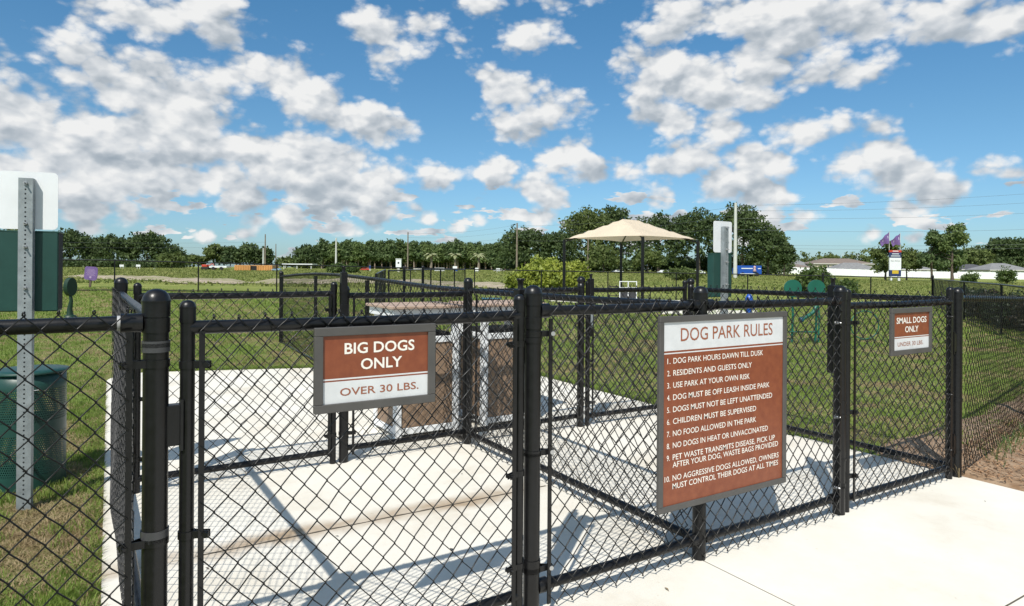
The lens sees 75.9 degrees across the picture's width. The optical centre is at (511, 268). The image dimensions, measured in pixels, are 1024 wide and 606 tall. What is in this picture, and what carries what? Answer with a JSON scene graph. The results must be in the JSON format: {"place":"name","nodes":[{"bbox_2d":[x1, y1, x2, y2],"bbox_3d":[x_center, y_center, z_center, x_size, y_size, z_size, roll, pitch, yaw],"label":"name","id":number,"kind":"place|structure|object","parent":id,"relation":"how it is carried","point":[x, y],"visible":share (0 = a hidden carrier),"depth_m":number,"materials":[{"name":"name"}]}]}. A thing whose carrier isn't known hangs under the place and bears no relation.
{"place":"outdoors","nodes":[
{"label":"outdoors","id":0,"kind":"place"},
{"bbox_2d":[0,400,106,605],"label":"grass","id":1,"kind":"structure","parent":0,"point":[69,589],"depth_m":3.56,"materials":[{"name":"green plant"}]},
{"bbox_2d":[0,403,107,605],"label":"dry grass","id":2,"kind":"structure","parent":0,"point":[22,556],"depth_m":3.30,"materials":[{"name":"plant"}]},
{"bbox_2d":[65,274,505,287],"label":"dirt bank","id":3,"kind":"structure","parent":0,"point":[269,281],"depth_m":40.30,"materials":[{"name":"beige soil"}]},
{"bbox_2d":[0,266,1023,605],"bbox_3d":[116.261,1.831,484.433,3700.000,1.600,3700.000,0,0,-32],"label":"ground","id":4,"kind":"structure","parent":0,"point":[362,290],"depth_m":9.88,"materials":[{"name":"green plant"}]},
{"bbox_2d":[0,170,63,510],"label":"waste bag station","id":5,"kind":"object","parent":4,"relation":"on","point":[31,270],"visible":0.87,"depth_m":3.68,"materials":[{"name":"metal"}]},
{"bbox_2d":[0,364,69,492],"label":"waste bin","id":6,"kind":"object","parent":4,"relation":"on","point":[45,468],"visible":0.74,"depth_m":4.02,"materials":[{"name":"green paint"}]},
{"bbox_2d":[63,278,76,317],"bbox_3d":[-10.221,0.684,15.200,0.273,0.943,0.280,0,0,12],"label":"paw post","id":7,"kind":"object","parent":4,"relation":"on","point":[70,287],"visible":0.85,"depth_m":15.16,"materials":[{"name":"green plastic"}]},
{"bbox_2d":[58,227,96,258],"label":"oak tree","id":8,"kind":"object","parent":4,"relation":"on","point":[70,236],"visible":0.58,"depth_m":129.28,"materials":[{"name":"green plant"}]},
{"bbox_2d":[0,289,170,605],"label":"fence","id":9,"kind":"object","parent":4,"relation":"on","point":[151,322],"visible":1,"depth_m":1.86,"materials":[{"name":"black metal"}]},
{"bbox_2d":[62,382,113,605],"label":"edge grass","id":10,"kind":"structure","parent":4,"relation":"on","point":[99,542],"depth_m":3.56,"materials":[{"name":"green plant"}]},
{"bbox_2d":[84,266,97,286],"bbox_3d":[-18.602,0.406,29.017,0.585,1.007,0.065,6,0,0],"label":"purple notice","id":11,"kind":"object","parent":4,"relation":"on","point":[93,273],"visible":0.83,"depth_m":28.99,"materials":[{"name":"purple plastic"}]},
{"bbox_2d":[78,233,138,259],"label":"oak tree","id":12,"kind":"object","parent":4,"relation":"on","point":[107,245],"visible":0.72,"depth_m":131.53,"materials":[{"name":"green plant"}]},
{"bbox_2d":[63,256,190,267],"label":"undergrowth","id":13,"kind":"object","parent":4,"relation":"on","point":[126,264],"visible":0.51,"depth_m":117.10,"materials":[{"name":"green plant"}]},
{"bbox_2d":[116,230,173,260],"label":"oak tree","id":14,"kind":"object","parent":4,"relation":"on","point":[145,243],"visible":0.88,"depth_m":134.59,"materials":[{"name":"green plant"}]},
{"bbox_2d":[150,243,186,260],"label":"oak tree","id":15,"kind":"object","parent":4,"relation":"on","point":[175,247],"visible":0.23,"depth_m":139.89,"materials":[{"name":"green plant"}]},
{"bbox_2d":[63,259,275,291],"bbox_3d":[-14.480,0.338,24.662,10.689,1.334,0.248,0,0,-23],"label":"perimeter fence","id":16,"kind":"object","parent":4,"relation":"on","point":[86,260],"visible":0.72,"depth_m":25.32,"materials":[{"name":"black metal"}]},
{"bbox_2d":[156,251,187,267],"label":"oak tree","id":17,"kind":"object","parent":4,"relation":"on","point":[172,256],"visible":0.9,"depth_m":111.09,"materials":[{"name":"green plant"}]},
{"bbox_2d":[182,254,207,267],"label":"oak tree","id":18,"kind":"object","parent":4,"relation":"on","point":[193,258],"visible":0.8,"depth_m":136.91,"materials":[{"name":"green plant"}]},
{"bbox_2d":[201,243,225,265],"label":"oak tree","id":19,"kind":"object","parent":4,"relation":"on","point":[210,251],"visible":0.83,"depth_m":138.13,"materials":[{"name":"green plant"}]},
{"bbox_2d":[212,245,243,264],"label":"oak tree","id":20,"kind":"object","parent":4,"relation":"on","point":[230,254],"visible":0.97,"depth_m":138.35,"materials":[{"name":"green plant"}]},
{"bbox_2d":[169,363,312,371],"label":"edge grass","id":21,"kind":"structure","parent":4,"relation":"on","point":[241,368],"depth_m":8.70,"materials":[{"name":"green plant"}]},
{"bbox_2d":[236,243,261,264],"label":"oak tree","id":22,"kind":"object","parent":4,"relation":"on","point":[249,253],"visible":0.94,"depth_m":139.73,"materials":[{"name":"green plant"}]},
{"bbox_2d":[234,265,278,270],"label":"orange container","id":23,"kind":"object","parent":4,"relation":"on","point":[252,267],"visible":0.78,"depth_m":90.00,"materials":[{"name":"metal"}]},
{"bbox_2d":[254,246,276,263],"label":"oak tree","id":24,"kind":"object","parent":4,"relation":"on","point":[269,257],"visible":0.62,"depth_m":141.05,"materials":[{"name":"green plant"}]},
{"bbox_2d":[274,256,295,267],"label":"oak tree","id":25,"kind":"object","parent":4,"relation":"on","point":[285,260],"visible":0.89,"depth_m":141.91,"materials":[{"name":"green plant"}]},
{"bbox_2d":[290,243,324,268],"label":"round oak","id":26,"kind":"object","parent":4,"relation":"on","point":[310,252],"visible":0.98,"depth_m":124.62,"materials":[{"name":"green plant"}]},
{"bbox_2d":[317,238,330,268],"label":"pine tree","id":27,"kind":"object","parent":4,"relation":"on","point":[322,245],"visible":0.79,"depth_m":127.31,"materials":[{"name":"green plant"}]},
{"bbox_2d":[327,241,342,263],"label":"pine tree","id":28,"kind":"object","parent":4,"relation":"on","point":[331,257],"visible":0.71,"depth_m":127.33,"materials":[{"name":"green plant"}]},
{"bbox_2d":[340,240,354,263],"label":"tree","id":29,"kind":"object","parent":4,"relation":"on","point":[346,250],"visible":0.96,"depth_m":127.26,"materials":[{"name":"green plant"}]},
{"bbox_2d":[348,241,367,264],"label":"tree","id":30,"kind":"object","parent":4,"relation":"on","point":[358,252],"visible":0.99,"depth_m":127.14,"materials":[{"name":"green plant"}]},
{"bbox_2d":[363,239,381,265],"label":"tree","id":31,"kind":"object","parent":4,"relation":"on","point":[371,250],"visible":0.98,"depth_m":127.39,"materials":[{"name":"green plant"}]},
{"bbox_2d":[375,269,385,302],"bbox_3d":[-3.587,0.651,18.000,0.055,1.271,5.106,0,0,-9],"label":"cross fence","id":32,"kind":"object","parent":4,"relation":"on","point":[380,274],"visible":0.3,"depth_m":17.66,"materials":[{"name":"black metal"}]},
{"bbox_2d":[381,238,399,268],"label":"tree","id":33,"kind":"object","parent":4,"relation":"on","point":[389,254],"visible":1,"depth_m":130.53,"materials":[{"name":"green plant"}]},
{"bbox_2d":[292,259,515,268],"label":"undergrowth","id":34,"kind":"object","parent":4,"relation":"on","point":[418,264],"visible":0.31,"depth_m":147.87,"materials":[{"name":"green plant"}]},
{"bbox_2d":[403,240,424,267],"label":"tree","id":35,"kind":"object","parent":4,"relation":"on","point":[415,254],"visible":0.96,"depth_m":131.38,"materials":[{"name":"green plant"}]},
{"bbox_2d":[388,266,465,301],"bbox_3d":[-2.624,0.579,22.591,0.190,1.332,8.982,0,0,10],"label":"cross fence","id":36,"kind":"object","parent":4,"relation":"on","point":[404,270],"visible":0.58,"depth_m":21.52,"materials":[{"name":"black metal"}]},
{"bbox_2d":[432,246,445,267],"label":"tree","id":37,"kind":"object","parent":4,"relation":"on","point":[440,257],"visible":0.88,"depth_m":132.24,"materials":[{"name":"green plant"}]},
{"bbox_2d":[445,238,465,268],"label":"tree","id":38,"kind":"object","parent":4,"relation":"on","point":[457,247],"visible":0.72,"depth_m":131.96,"materials":[{"name":"green plant"}]},
{"bbox_2d":[463,243,474,268],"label":"tree","id":39,"kind":"object","parent":4,"relation":"on","point":[470,250],"visible":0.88,"depth_m":134.06,"materials":[{"name":"green plant"}]},
{"bbox_2d":[472,245,487,262],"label":"pine tree","id":40,"kind":"object","parent":4,"relation":"on","point":[479,249],"visible":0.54,"depth_m":132.50,"materials":[{"name":"green plant"}]},
{"bbox_2d":[0,287,1023,349],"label":"grass","id":41,"kind":"structure","parent":4,"relation":"on","point":[204,312],"depth_m":17.28,"materials":[{"name":"green plant"}]},
{"bbox_2d":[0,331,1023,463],"bbox_3d":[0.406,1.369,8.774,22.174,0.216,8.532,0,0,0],"label":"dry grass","id":42,"kind":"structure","parent":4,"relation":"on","point":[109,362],"depth_m":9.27,"materials":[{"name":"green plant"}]},
{"bbox_2d":[502,267,522,287],"bbox_3d":[0.404,0.687,33.950,1.802,1.517,1.738,0,0,-7],"label":"bush","id":43,"kind":"object","parent":4,"relation":"on","point":[508,282],"visible":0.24,"depth_m":33.71,"materials":[{"name":"green plant"}]},
{"bbox_2d":[497,224,552,265],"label":"oak tree","id":44,"kind":"object","parent":4,"relation":"on","point":[528,239],"visible":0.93,"depth_m":109.73,"materials":[{"name":"green plant"}]},
{"bbox_2d":[63,267,1023,295],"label":"field grass","id":45,"kind":"structure","parent":4,"relation":"on","point":[187,273],"depth_m":60.09,"materials":[{"name":"green plant"}]},
{"bbox_2d":[511,255,577,293],"bbox_3d":[1.769,0.363,33.055,2.837,2.192,3.124,0,0,44],"label":"bush","id":46,"kind":"object","parent":4,"relation":"on","point":[551,265],"visible":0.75,"depth_m":32.31,"materials":[{"name":"green plant"}]},
{"bbox_2d":[535,230,581,263],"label":"oak tree","id":47,"kind":"object","parent":4,"relation":"on","point":[554,241],"visible":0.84,"depth_m":108.53,"materials":[{"name":"green plant"}]},
{"bbox_2d":[562,259,592,292],"bbox_3d":[3.266,0.466,33.916,1.876,1.935,1.781,0,0,-14],"label":"bush","id":48,"kind":"object","parent":4,"relation":"on","point":[574,265],"visible":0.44,"depth_m":33.63,"materials":[{"name":"green plant"}]},
{"bbox_2d":[558,204,617,264],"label":"oak tree","id":49,"kind":"object","parent":4,"relation":"on","point":[580,220],"visible":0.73,"depth_m":115.83,"materials":[{"name":"green plant"}]},
{"bbox_2d":[541,372,655,404],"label":"edge grass","id":50,"kind":"structure","parent":4,"relation":"on","point":[597,387],"depth_m":7.22,"materials":[{"name":"green plant"}]},
{"bbox_2d":[584,244,623,272],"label":"oak","id":51,"kind":"object","parent":4,"relation":"on","point":[609,256],"visible":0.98,"depth_m":96.78,"materials":[{"name":"green plant"}]},
{"bbox_2d":[276,264,933,306],"bbox_3d":[3.875,0.706,28.013,26.892,1.587,2.499,0,0,-1],"label":"perimeter fence","id":52,"kind":"object","parent":4,"relation":"on","point":[822,275],"visible":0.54,"depth_m":28.41,"materials":[{"name":"black metal"}]},
{"bbox_2d":[591,204,635,257],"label":"oak tree","id":53,"kind":"object","parent":4,"relation":"on","point":[622,213],"visible":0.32,"depth_m":118.17,"materials":[{"name":"green plant"}]},
{"bbox_2d":[549,298,679,304],"bbox_3d":[4.593,1.377,25.600,4.525,0.225,4.526,0,0,-45],"label":"concrete pad","id":54,"kind":"object","parent":4,"relation":"on","point":[603,304],"depth_m":25.61,"materials":[{"name":"grey concrete"}]},
{"bbox_2d":[562,219,698,298],"bbox_3d":[4.626,-0.245,25.600,3.864,3.311,3.864,0,0,-44],"label":"shade canopy","id":55,"kind":"object","parent":54,"relation":"on","point":[622,231],"visible":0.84,"depth_m":25.15,"materials":[{"name":"beige fabric"}]},
{"bbox_2d":[619,281,636,298],"bbox_3d":[4.152,0.903,23.500,0.630,0.910,0.030,0,0,0],"label":"framed board","id":56,"kind":"object","parent":4,"relation":"on","point":[626,294],"visible":0.48,"depth_m":23.49,"materials":[{"name":"white paint"}]},
{"bbox_2d":[489,253,796,274],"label":"undergrowth","id":57,"kind":"object","parent":4,"relation":"on","point":[690,263],"visible":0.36,"depth_m":116.78,"materials":[{"name":"green plant"}]},
{"bbox_2d":[631,247,666,271],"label":"oak","id":58,"kind":"object","parent":4,"relation":"on","point":[652,256],"visible":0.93,"depth_m":95.98,"materials":[{"name":"green plant"}]},
{"bbox_2d":[628,210,689,271],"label":"oak tree","id":59,"kind":"object","parent":4,"relation":"on","point":[658,223],"visible":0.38,"depth_m":110.32,"materials":[{"name":"green plant"}]},
{"bbox_2d":[661,265,705,280],"bbox_3d":[15.777,0.612,60.023,4.340,1.789,3.896,0,0,-32],"label":"bush","id":60,"kind":"object","parent":4,"relation":"on","point":[681,270],"visible":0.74,"depth_m":59.33,"materials":[{"name":"green plant"}]},
{"bbox_2d":[664,207,733,269],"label":"oak tree","id":61,"kind":"object","parent":4,"relation":"on","point":[698,225],"visible":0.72,"depth_m":107.55,"materials":[{"name":"green plant"}]},
{"bbox_2d":[707,221,731,313],"bbox_3d":[2.190,0.450,6.848,0.300,1.885,0.164,0,0,-33],"label":"waste bag station","id":62,"kind":"object","parent":4,"relation":"on","point":[719,269],"visible":0.59,"depth_m":6.81,"materials":[{"name":"metal"}]},
{"bbox_2d":[733,203,736,277],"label":"utility pole","id":63,"kind":"object","parent":4,"relation":"on","point":[735,244],"visible":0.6,"depth_m":75.84,"materials":[{"name":"concrete"}]},
{"bbox_2d":[713,202,774,265],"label":"oak tree","id":64,"kind":"object","parent":4,"relation":"on","point":[747,224],"visible":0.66,"depth_m":105.77,"materials":[{"name":"green plant"}]},
{"bbox_2d":[732,265,761,275],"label":"sign","id":65,"kind":"object","parent":4,"relation":"on","point":[742,269],"visible":0.71,"depth_m":87.99,"materials":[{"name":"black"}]},
{"bbox_2d":[743,225,791,273],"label":"oak tree","id":66,"kind":"object","parent":4,"relation":"on","point":[775,239],"visible":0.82,"depth_m":104.55,"materials":[{"name":"green plant"}]},
{"bbox_2d":[768,240,799,274],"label":"oak tree","id":67,"kind":"object","parent":4,"relation":"on","point":[790,256],"visible":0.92,"depth_m":103.08,"materials":[{"name":"green plant"}]},
{"bbox_2d":[784,280,825,341],"bbox_3d":[5.518,0.828,12.299,0.775,1.236,0.307,0,0,0],"label":"agility frame","id":68,"kind":"object","parent":4,"relation":"on","point":[794,285],"visible":0.57,"depth_m":12.38,"materials":[{"name":"green"}]},
{"bbox_2d":[792,262,837,297],"bbox_3d":[15.236,0.678,33.004,2.548,2.176,2.350,0,0,-32],"label":"bush","id":69,"kind":"object","parent":4,"relation":"on","point":[805,281],"visible":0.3,"depth_m":32.60,"materials":[{"name":"green plant"}]},
{"bbox_2d":[804,258,873,267],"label":"house","id":70,"kind":"structure","parent":4,"relation":"on","point":[828,262],"depth_m":237.25,"materials":[{"name":"beige paint"}]},
{"bbox_2d":[825,278,861,293],"bbox_3d":[16.093,1.096,32.079,1.856,1.336,1.960,0,0,34],"label":"bush","id":71,"kind":"object","parent":4,"relation":"on","point":[849,286],"visible":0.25,"depth_m":31.50,"materials":[{"name":"green plant"}]},
{"bbox_2d":[827,263,873,269],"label":"house","id":72,"kind":"structure","parent":4,"relation":"on","point":[860,266],"depth_m":207.79,"materials":[{"name":"beige paint"}]},
{"bbox_2d":[770,247,962,271],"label":"undergrowth","id":73,"kind":"object","parent":4,"relation":"on","point":[864,258],"visible":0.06,"depth_m":283.97,"materials":[{"name":"green plant"}]},
{"bbox_2d":[868,241,910,279],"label":"slender tree","id":74,"kind":"object","parent":4,"relation":"on","point":[879,255],"visible":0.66,"depth_m":111.51,"materials":[{"name":"green plant"}]},
{"bbox_2d":[889,250,900,280],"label":"subdivision sign","id":75,"kind":"object","parent":4,"relation":"on","point":[894,262],"visible":0.97,"depth_m":103.88,"materials":[{"name":"white paint"}]},
{"bbox_2d":[787,267,1023,279],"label":"vinyl fence","id":76,"kind":"object","parent":4,"relation":"on","point":[925,274],"visible":0.41,"depth_m":166.52,"materials":[{"name":"white plastic"}]},
{"bbox_2d":[901,247,923,279],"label":"broadleaf tree","id":77,"kind":"object","parent":4,"relation":"on","point":[909,256],"visible":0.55,"depth_m":120.34,"materials":[{"name":"green plant"}]},
{"bbox_2d":[916,228,955,280],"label":"slender tree","id":78,"kind":"object","parent":4,"relation":"on","point":[930,260],"visible":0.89,"depth_m":114.75,"materials":[{"name":"green plant"}]},
{"bbox_2d":[875,396,1023,491],"bbox_3d":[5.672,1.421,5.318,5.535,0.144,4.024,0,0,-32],"label":"mulch","id":79,"kind":"object","parent":4,"relation":"on","point":[998,474],"visible":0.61,"depth_m":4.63,"materials":[{"name":"brown wood"}]},
{"bbox_2d":[983,419,1023,466],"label":"weed tufts","id":80,"kind":"object","parent":79,"relation":"on","point":[1007,441],"visible":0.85,"depth_m":5.05,"materials":[{"name":"green plant"}]},
{"bbox_2d":[930,222,971,279],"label":"slender tree","id":81,"kind":"object","parent":4,"relation":"on","point":[957,235],"visible":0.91,"depth_m":113.65,"materials":[{"name":"green plant"}]},
{"bbox_2d":[958,270,980,282],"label":"bush","id":82,"kind":"object","parent":4,"relation":"on","point":[969,277],"visible":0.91,"depth_m":91.62,"materials":[{"name":"green plant"}]},
{"bbox_2d":[931,277,1023,338],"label":"perimeter fence","id":83,"kind":"object","parent":4,"relation":"on","point":[934,281],"visible":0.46,"depth_m":17.30,"materials":[{"name":"black metal"}]},
{"bbox_2d":[957,245,1001,265],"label":"broadleaf tree","id":84,"kind":"object","parent":4,"relation":"on","point":[977,255],"visible":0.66,"depth_m":223.67,"materials":[{"name":"green plant"}]},
{"bbox_2d":[962,292,1023,473],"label":"fence","id":85,"kind":"object","parent":4,"relation":"on","point":[989,299],"visible":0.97,"depth_m":5.03,"materials":[{"name":"black metal"}]},
{"bbox_2d":[965,263,1023,272],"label":"house","id":86,"kind":"structure","parent":4,"relation":"on","point":[992,267],"depth_m":198.78,"materials":[{"name":"white paint"}]},
{"bbox_2d":[972,237,1023,267],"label":"broadleaf tree","id":87,"kind":"object","parent":4,"relation":"on","point":[997,245],"visible":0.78,"depth_m":222.27,"materials":[{"name":"green plant"}]},
{"bbox_2d":[994,265,1018,283],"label":"bush","id":88,"kind":"object","parent":4,"relation":"on","point":[1004,276],"visible":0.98,"depth_m":89.67,"materials":[{"name":"green plant"}]},
{"bbox_2d":[992,289,1023,326],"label":"hedge shrub","id":89,"kind":"object","parent":4,"relation":"on","point":[1018,290],"visible":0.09,"depth_m":16.37,"materials":[{"name":"green plant"}]},
{"bbox_2d":[0,0,1023,266],"label":"sky","id":90,"kind":"structure","parent":0,"point":[193,123],"materials":[{"name":"blue"}]},
{"bbox_2d":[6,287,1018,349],"bbox_3d":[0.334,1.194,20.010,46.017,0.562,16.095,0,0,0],"label":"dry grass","id":91,"kind":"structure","parent":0,"point":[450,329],"depth_m":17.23,"materials":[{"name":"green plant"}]},
{"bbox_2d":[101,368,1023,605],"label":"pavement","id":92,"kind":"structure","parent":0,"point":[954,541],"depth_m":3.43,"materials":[{"name":"concrete"}]},
{"bbox_2d":[110,277,141,605],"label":"side fence","id":93,"kind":"object","parent":92,"relation":"on","point":[122,301],"visible":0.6,"depth_m":2.70,"materials":[{"name":"black metal"}]},
{"bbox_2d":[133,266,348,493],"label":"dog gate","id":94,"kind":"structure","parent":92,"relation":"on","point":[331,310],"depth_m":4.24,"materials":[{"name":"black metal"}]},
{"bbox_2d":[167,278,525,605],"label":"dog gate","id":95,"kind":"structure","parent":92,"relation":"on","point":[181,423],"depth_m":2.14,"materials":[{"name":"black metal"}]},
{"bbox_2d":[313,323,435,414],"bbox_3d":[-0.451,0.328,2.202,0.421,0.275,0.018,0,0,-32],"label":"dogs sign","id":96,"kind":"object","parent":95,"relation":"attached to","point":[365,367],"visible":1,"depth_m":2.19,"materials":[{"name":"brown metal"}]},
{"bbox_2d":[279,271,463,440],"bbox_3d":[-2.245,0.722,8.400,0.079,1.338,7.565,0,0,-30],"label":"park dividing fence","id":97,"kind":"object","parent":92,"relation":"on","point":[367,279],"visible":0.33,"depth_m":7.77,"materials":[{"name":"black metal"}]},
{"bbox_2d":[366,301,462,438],"bbox_3d":[-0.809,0.824,5.529,0.670,1.055,0.620,0,0,-32],"label":"composite bin","id":98,"kind":"object","parent":92,"relation":"on","point":[390,411],"visible":0.39,"depth_m":5.38,"materials":[{"name":"white paint"}]},
{"bbox_2d":[338,276,584,462],"bbox_3d":[-0.289,0.733,5.126,2.144,1.344,0.080,0,0,-32],"label":"back fence","id":99,"kind":"object","parent":92,"relation":"on","point":[343,424],"visible":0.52,"depth_m":5.01,"materials":[{"name":"black metal"}]},
{"bbox_2d":[450,300,512,425],"bbox_3d":[-0.140,0.829,5.939,0.670,1.055,0.620,0,0,-32],"label":"composite bin","id":100,"kind":"object","parent":92,"relation":"on","point":[504,377],"visible":0.3,"depth_m":5.68,"materials":[{"name":"white paint"}]},
{"bbox_2d":[463,278,691,549],"bbox_3d":[0.250,0.741,4.122,0.081,1.335,2.356,0,0,-32],"label":"divider fence","id":101,"kind":"object","parent":92,"relation":"on","point":[469,289],"visible":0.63,"depth_m":3.87,"materials":[{"name":"black metal"}]},
{"bbox_2d":[523,285,846,605],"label":"front fence","id":102,"kind":"object","parent":92,"relation":"on","point":[696,540],"visible":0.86,"depth_m":2.83,"materials":[{"name":"black metal"}]},
{"bbox_2d":[656,311,786,514],"bbox_3d":[1.013,0.646,3.104,0.878,0.866,0.018,0,0,-32],"label":"rules sign","id":103,"kind":"object","parent":102,"relation":"attached to","point":[721,405],"visible":1,"depth_m":3.08,"materials":[{"name":"brown metal"}]},
{"bbox_2d":[687,278,963,477],"bbox_3d":[2.338,0.760,5.363,0.082,1.327,2.422,0,0,-32],"label":"side fence","id":104,"kind":"object","parent":92,"relation":"on","point":[958,363],"visible":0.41,"depth_m":4.71,"materials":[{"name":"black metal"}]},
{"bbox_2d":[584,274,689,425],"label":"dog gate","id":105,"kind":"structure","parent":104,"relation":"attached to","point":[589,287],"depth_m":5.84,"materials":[{"name":"black metal"}]},
{"bbox_2d":[827,278,956,512],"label":"dog gate","id":106,"kind":"structure","parent":92,"relation":"on","point":[949,435],"depth_m":3.92,"materials":[{"name":"black metal"}]},
{"bbox_2d":[889,307,932,355],"bbox_3d":[2.402,0.374,3.952,0.456,0.278,0.018,0,0,-32],"label":"dogs sign","id":107,"kind":"object","parent":106,"relation":"attached to","point":[910,330],"visible":1,"depth_m":3.94,"materials":[{"name":"brown metal"}]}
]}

